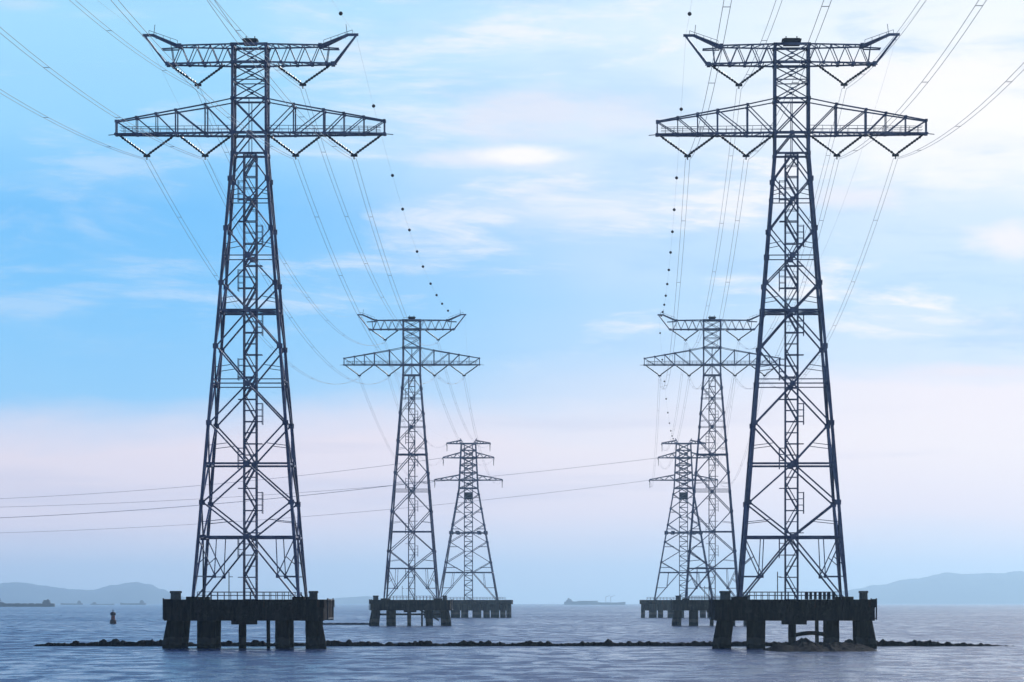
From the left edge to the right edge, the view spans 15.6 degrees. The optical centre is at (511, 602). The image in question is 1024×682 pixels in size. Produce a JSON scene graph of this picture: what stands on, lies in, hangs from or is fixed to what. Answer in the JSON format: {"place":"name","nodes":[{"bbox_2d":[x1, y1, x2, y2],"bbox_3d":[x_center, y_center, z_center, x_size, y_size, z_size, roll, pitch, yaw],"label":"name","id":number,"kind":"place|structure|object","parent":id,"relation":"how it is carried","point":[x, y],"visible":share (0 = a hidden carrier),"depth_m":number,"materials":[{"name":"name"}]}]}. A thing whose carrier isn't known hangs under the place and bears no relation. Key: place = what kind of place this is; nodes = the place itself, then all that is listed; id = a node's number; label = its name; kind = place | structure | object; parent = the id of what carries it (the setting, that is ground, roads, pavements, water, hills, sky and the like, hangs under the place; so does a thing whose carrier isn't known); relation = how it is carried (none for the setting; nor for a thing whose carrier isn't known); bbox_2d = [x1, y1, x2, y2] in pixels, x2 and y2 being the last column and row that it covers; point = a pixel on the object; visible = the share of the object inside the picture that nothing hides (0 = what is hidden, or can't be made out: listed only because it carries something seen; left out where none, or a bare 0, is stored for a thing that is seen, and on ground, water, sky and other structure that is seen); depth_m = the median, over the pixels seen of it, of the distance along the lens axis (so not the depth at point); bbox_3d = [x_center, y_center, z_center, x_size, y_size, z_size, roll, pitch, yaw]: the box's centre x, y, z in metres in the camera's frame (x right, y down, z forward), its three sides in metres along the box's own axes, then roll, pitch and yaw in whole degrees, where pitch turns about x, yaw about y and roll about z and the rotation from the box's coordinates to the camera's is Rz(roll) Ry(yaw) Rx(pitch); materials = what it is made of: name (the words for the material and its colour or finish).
{"place":"outdoors","nodes":[
{"label":"outdoors","id":0,"kind":"place"},
{"bbox_2d":[0,582,185,603],"bbox_3d":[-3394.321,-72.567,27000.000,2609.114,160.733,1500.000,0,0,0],"label":"hills","id":1,"kind":"structure","parent":0,"point":[27,593],"depth_m":26492.12,"materials":[{"name":"blue"}]},
{"bbox_2d":[325,596,380,603],"bbox_3d":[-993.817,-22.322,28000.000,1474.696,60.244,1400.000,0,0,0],"label":"hills","id":2,"kind":"structure","parent":0,"point":[356,600],"depth_m":27526.75,"materials":[{"name":"blue"}]},
{"bbox_2d":[0,604,1023,681],"bbox_3d":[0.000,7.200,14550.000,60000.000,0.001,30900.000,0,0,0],"label":"sea","id":3,"kind":"structure","parent":0,"point":[23,632],"depth_m":552.92,"materials":[{"name":"blue liquid"}]},
{"bbox_2d":[0,599,54,606],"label":"cargo ship","id":4,"kind":"object","parent":3,"relation":"on","point":[47,603],"visible":0.88,"depth_m":6993.23,"materials":[{"name":"paint"}]},
{"bbox_2d":[61,601,82,604],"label":"coaster","id":5,"kind":"object","parent":3,"relation":"on","point":[78,603],"visible":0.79,"depth_m":13994.76,"materials":[{"name":"paint"}]},
{"bbox_2d":[90,602,113,604],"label":"coaster","id":6,"kind":"object","parent":3,"relation":"on","point":[93,603],"visible":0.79,"depth_m":13994.78,"materials":[{"name":"paint"}]},
{"bbox_2d":[110,610,115,623],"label":"buoy","id":7,"kind":"object","parent":3,"relation":"on","point":[112,620],"visible":0.91,"depth_m":1289.29,"materials":[{"name":"paint"}]},
{"bbox_2d":[120,600,145,604],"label":"coaster","id":8,"kind":"object","parent":3,"relation":"on","point":[141,602],"visible":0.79,"depth_m":13994.80,"materials":[{"name":"paint"}]},
{"bbox_2d":[162,576,334,648],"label":"piled platform","id":9,"kind":"structure","parent":3,"relation":"in","point":[210,614],"depth_m":587.97,"materials":[{"name":"concrete"}]},
{"bbox_2d":[108,26,392,598],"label":"transmission pylon","id":10,"kind":"object","parent":9,"relation":"on","point":[244,312],"visible":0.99,"depth_m":599.01,"materials":[{"name":"metal"}]},
{"bbox_2d":[0,89,146,159],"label":"power line","id":11,"kind":"object","parent":10,"relation":"hanging from","point":[67,127],"visible":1,"depth_m":504.05,"materials":[{"name":"metal"}]},
{"bbox_2d":[0,27,205,158],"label":"power line","id":12,"kind":"object","parent":10,"relation":"hanging from","point":[90,97],"visible":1,"depth_m":453.65,"materials":[{"name":"metal"}]},
{"bbox_2d":[72,2,195,87],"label":"power line","id":13,"kind":"object","parent":10,"relation":"hanging from","point":[129,44],"visible":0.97,"depth_m":504.36,"materials":[{"name":"metal"}]},
{"bbox_2d":[111,0,296,158],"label":"power line","id":14,"kind":"object","parent":10,"relation":"hanging from","point":[194,82],"visible":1,"depth_m":439.36,"materials":[{"name":"metal"}]},
{"bbox_2d":[146,162,360,383],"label":"power line","id":15,"kind":"object","parent":10,"relation":"hanging from","point":[217,275],"visible":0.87,"depth_m":696.67,"materials":[{"name":"metal"}]},
{"bbox_2d":[209,0,304,88],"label":"power line","id":16,"kind":"object","parent":10,"relation":"hanging from","point":[254,44],"visible":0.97,"depth_m":504.47,"materials":[{"name":"metal"}]},
{"bbox_2d":[207,0,355,158],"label":"power line","id":17,"kind":"object","parent":10,"relation":"hanging from","point":[271,78],"visible":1,"depth_m":431.98,"materials":[{"name":"metal"}]},
{"bbox_2d":[203,159,388,383],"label":"power line","id":18,"kind":"object","parent":10,"relation":"hanging from","point":[273,287],"visible":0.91,"depth_m":729.30,"materials":[{"name":"metal"}]},
{"bbox_2d":[293,159,434,383],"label":"power line","id":19,"kind":"object","parent":10,"relation":"hanging from","point":[343,277],"visible":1,"depth_m":716.84,"materials":[{"name":"metal"}]},
{"bbox_2d":[358,45,448,311],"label":"earth wire","id":20,"kind":"object","parent":10,"relation":"hanging from","point":[392,175],"visible":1,"depth_m":760.87,"materials":[{"name":"metal"}]},
{"bbox_2d":[352,159,458,383],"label":"power line","id":21,"kind":"object","parent":10,"relation":"hanging from","point":[391,275],"visible":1,"depth_m":714.01,"materials":[{"name":"metal"}]},
{"bbox_2d":[323,623,368,624],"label":"floating boom","id":22,"kind":"object","parent":3,"relation":"on","point":[345,623],"visible":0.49,"depth_m":1229.40,"materials":[{"name":"paint"}]},
{"bbox_2d":[369,588,452,625],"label":"piled platform","id":23,"kind":"structure","parent":3,"relation":"in","point":[391,607],"depth_m":1176.24,"materials":[{"name":"concrete"}]},
{"bbox_2d":[343,309,480,599],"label":"transmission pylon","id":24,"kind":"object","parent":23,"relation":"on","point":[398,439],"visible":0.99,"depth_m":1186.91,"materials":[{"name":"metal"}]},
{"bbox_2d":[198,89,385,345],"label":"power line","id":25,"kind":"object","parent":24,"relation":"hanging from","point":[278,249],"visible":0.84,"depth_m":774.56,"materials":[{"name":"metal"}]},
{"bbox_2d":[301,90,438,345],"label":"power line","id":26,"kind":"object","parent":24,"relation":"hanging from","point":[350,221],"visible":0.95,"depth_m":714.16,"materials":[{"name":"metal"}]},
{"bbox_2d":[424,597,512,617],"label":"wide platform","id":27,"kind":"structure","parent":3,"relation":"in","point":[486,607],"depth_m":1814.32,"materials":[{"name":"concrete"}]},
{"bbox_2d":[434,438,502,599],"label":"angle pylon","id":28,"kind":"object","parent":27,"relation":"on","point":[469,496],"visible":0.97,"depth_m":1833.81,"materials":[{"name":"metal"}]},
{"bbox_2d":[2,480,433,517],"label":"power line","id":29,"kind":"object","parent":28,"relation":"attached to","point":[217,503],"visible":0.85,"depth_m":1841.23,"materials":[{"name":"metal"}]},
{"bbox_2d":[1,458,438,498],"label":"power line","id":30,"kind":"object","parent":28,"relation":"hanging from","point":[220,483],"visible":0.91,"depth_m":1841.34,"materials":[{"name":"metal"}]},
{"bbox_2d":[16,458,653,506],"bbox_3d":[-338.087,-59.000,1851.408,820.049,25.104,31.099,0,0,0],"label":"power line","id":31,"kind":"object","parent":28,"relation":"attached to","point":[327,490],"visible":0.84,"depth_m":1842.44,"materials":[{"name":"metal"}]},
{"bbox_2d":[358,377,434,482],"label":"power line","id":32,"kind":"object","parent":28,"relation":"attached to","point":[383,434],"visible":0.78,"depth_m":1311.17,"materials":[{"name":"metal"}]},
{"bbox_2d":[384,342,443,447],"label":"power line","id":33,"kind":"object","parent":28,"relation":"attached to","point":[406,402],"visible":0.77,"depth_m":1350.13,"materials":[{"name":"metal"}]},
{"bbox_2d":[437,342,486,447],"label":"power line","id":34,"kind":"object","parent":28,"relation":"attached to","point":[454,396],"visible":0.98,"depth_m":1332.66,"materials":[{"name":"metal"}]},
{"bbox_2d":[435,377,492,464],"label":"power line","id":35,"kind":"object","parent":28,"relation":"hanging from","point":[452,424],"visible":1,"depth_m":1336.93,"materials":[{"name":"metal"}]},
{"bbox_2d":[463,379,493,482],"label":"power line","id":36,"kind":"object","parent":28,"relation":"attached to","point":[474,431],"visible":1,"depth_m":1314.07,"materials":[{"name":"metal"}]},
{"bbox_2d":[34,639,1007,645],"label":"breakwater","id":37,"kind":"object","parent":3,"relation":"in","point":[348,642],"visible":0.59,"depth_m":621.00,"materials":[{"name":"black stone"}]},
{"bbox_2d":[564,595,624,604],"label":"cargo ship","id":38,"kind":"object","parent":3,"relation":"on","point":[569,601],"visible":0.9,"depth_m":14487.61,"materials":[{"name":"grey paint"}]},
{"bbox_2d":[640,597,718,617],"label":"wide platform","id":39,"kind":"structure","parent":3,"relation":"in","point":[653,607],"depth_m":1814.87,"materials":[{"name":"concrete"}]},
{"bbox_2d":[649,438,717,599],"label":"angle pylon","id":40,"kind":"object","parent":39,"relation":"on","point":[683,496],"visible":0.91,"depth_m":1833.78,"materials":[{"name":"metal"}]},
{"bbox_2d":[8,480,647,532],"bbox_3d":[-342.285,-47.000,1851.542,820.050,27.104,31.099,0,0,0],"label":"power line","id":41,"kind":"object","parent":40,"relation":"attached to","point":[331,514],"visible":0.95,"depth_m":1841.76,"materials":[{"name":"metal"}]},
{"bbox_2d":[650,378,660,484],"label":"power line","id":42,"kind":"object","parent":40,"relation":"attached to","point":[657,435],"visible":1,"depth_m":1327.65,"materials":[{"name":"metal"}]},
{"bbox_2d":[657,382,688,468],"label":"power line","id":43,"kind":"object","parent":40,"relation":"hanging from","point":[678,432],"visible":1,"depth_m":1324.86,"materials":[{"name":"metal"}]},
{"bbox_2d":[661,342,686,450],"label":"power line","id":44,"kind":"object","parent":40,"relation":"attached to","point":[676,408],"visible":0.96,"depth_m":1349.77,"materials":[{"name":"metal"}]},
{"bbox_2d":[706,342,739,450],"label":"power line","id":45,"kind":"object","parent":40,"relation":"attached to","point":[727,402],"visible":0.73,"depth_m":1329.74,"materials":[{"name":"metal"}]},
{"bbox_2d":[718,377,765,486],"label":"power line","id":46,"kind":"object","parent":40,"relation":"hanging from","point":[747,444],"visible":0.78,"depth_m":1407.91,"materials":[{"name":"metal"}]},
{"bbox_2d":[671,586,748,625],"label":"piled platform","id":47,"kind":"structure","parent":3,"relation":"in","point":[679,605],"depth_m":1176.35,"materials":[{"name":"concrete"}]},
{"bbox_2d":[643,314,780,598],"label":"transmission pylon","id":48,"kind":"object","parent":47,"relation":"on","point":[713,425],"visible":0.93,"depth_m":1186.86,"materials":[{"name":"metal"}]},
{"bbox_2d":[685,89,740,348],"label":"power line","id":49,"kind":"object","parent":48,"relation":"hanging from","point":[719,224],"visible":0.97,"depth_m":715.33,"materials":[{"name":"metal"}]},
{"bbox_2d":[739,89,845,348],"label":"power line","id":50,"kind":"object","parent":48,"relation":"hanging from","point":[806,228],"visible":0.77,"depth_m":712.27,"materials":[{"name":"metal"}]},
{"bbox_2d":[709,572,876,648],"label":"piled platform","id":51,"kind":"structure","parent":3,"relation":"in","point":[727,609],"depth_m":588.02,"materials":[{"name":"concrete"}]},
{"bbox_2d":[649,24,933,598],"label":"transmission pylon","id":52,"kind":"object","parent":51,"relation":"on","point":[826,387],"visible":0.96,"depth_m":598.93,"materials":[{"name":"metal"}]},
{"bbox_2d":[660,39,685,316],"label":"earth wire","id":53,"kind":"object","parent":52,"relation":"hanging from","point":[676,178],"visible":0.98,"depth_m":794.63,"materials":[{"name":"metal"}]},
{"bbox_2d":[658,160,689,387],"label":"power line","id":54,"kind":"object","parent":52,"relation":"hanging from","point":[677,271],"visible":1,"depth_m":699.78,"materials":[{"name":"metal"}]},
{"bbox_2d":[685,0,731,159],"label":"power line","id":55,"kind":"object","parent":52,"relation":"hanging from","point":[710,74],"visible":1,"depth_m":409.92,"materials":[{"name":"metal"}]},
{"bbox_2d":[689,161,747,388],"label":"power line","id":56,"kind":"object","parent":52,"relation":"hanging from","point":[726,277],"visible":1,"depth_m":702.11,"materials":[{"name":"metal"}]},
{"bbox_2d":[739,1,781,87],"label":"power line","id":57,"kind":"object","parent":52,"relation":"hanging from","point":[760,43],"visible":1,"depth_m":489.68,"materials":[{"name":"metal"}]},
{"bbox_2d":[734,159,838,388],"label":"power line","id":58,"kind":"object","parent":52,"relation":"hanging from","point":[806,266],"visible":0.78,"depth_m":692.03,"materials":[{"name":"metal"}]},
{"bbox_2d":[745,0,831,158],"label":"power line","id":59,"kind":"object","parent":52,"relation":"hanging from","point":[796,72],"visible":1,"depth_m":408.49,"materials":[{"name":"metal"}]},
{"bbox_2d":[763,159,897,388],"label":"power line","id":60,"kind":"object","parent":52,"relation":"hanging from","point":[857,265],"visible":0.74,"depth_m":687.46,"materials":[{"name":"metal"}]},
{"bbox_2d":[842,1,925,88],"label":"power line","id":61,"kind":"object","parent":52,"relation":"hanging from","point":[887,44],"visible":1,"depth_m":492.51,"materials":[{"name":"metal"}]},
{"bbox_2d":[836,0,986,158],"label":"power line","id":62,"kind":"object","parent":52,"relation":"hanging from","point":[921,82],"visible":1,"depth_m":420.55,"materials":[{"name":"metal"}]},
{"bbox_2d":[894,64,1022,158],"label":"power line","id":63,"kind":"object","parent":52,"relation":"hanging from","point":[918,150],"visible":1,"depth_m":464.69,"materials":[{"name":"metal"}]},
{"bbox_2d":[763,637,876,651],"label":"rock mound","id":64,"kind":"object","parent":3,"relation":"in","point":[805,644],"visible":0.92,"depth_m":556.67,"materials":[{"name":"grey stone"}]},
{"bbox_2d":[0,0,1023,603],"label":"sky","id":65,"kind":"structure","parent":0,"point":[537,197],"materials":[{"name":"blue"}]},
{"bbox_2d":[817,571,1023,603],"bbox_3d":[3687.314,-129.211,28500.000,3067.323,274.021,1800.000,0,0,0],"label":"hills","id":66,"kind":"structure","parent":0,"point":[976,588],"depth_m":27869.92,"materials":[{"name":"blue"}]}
]}

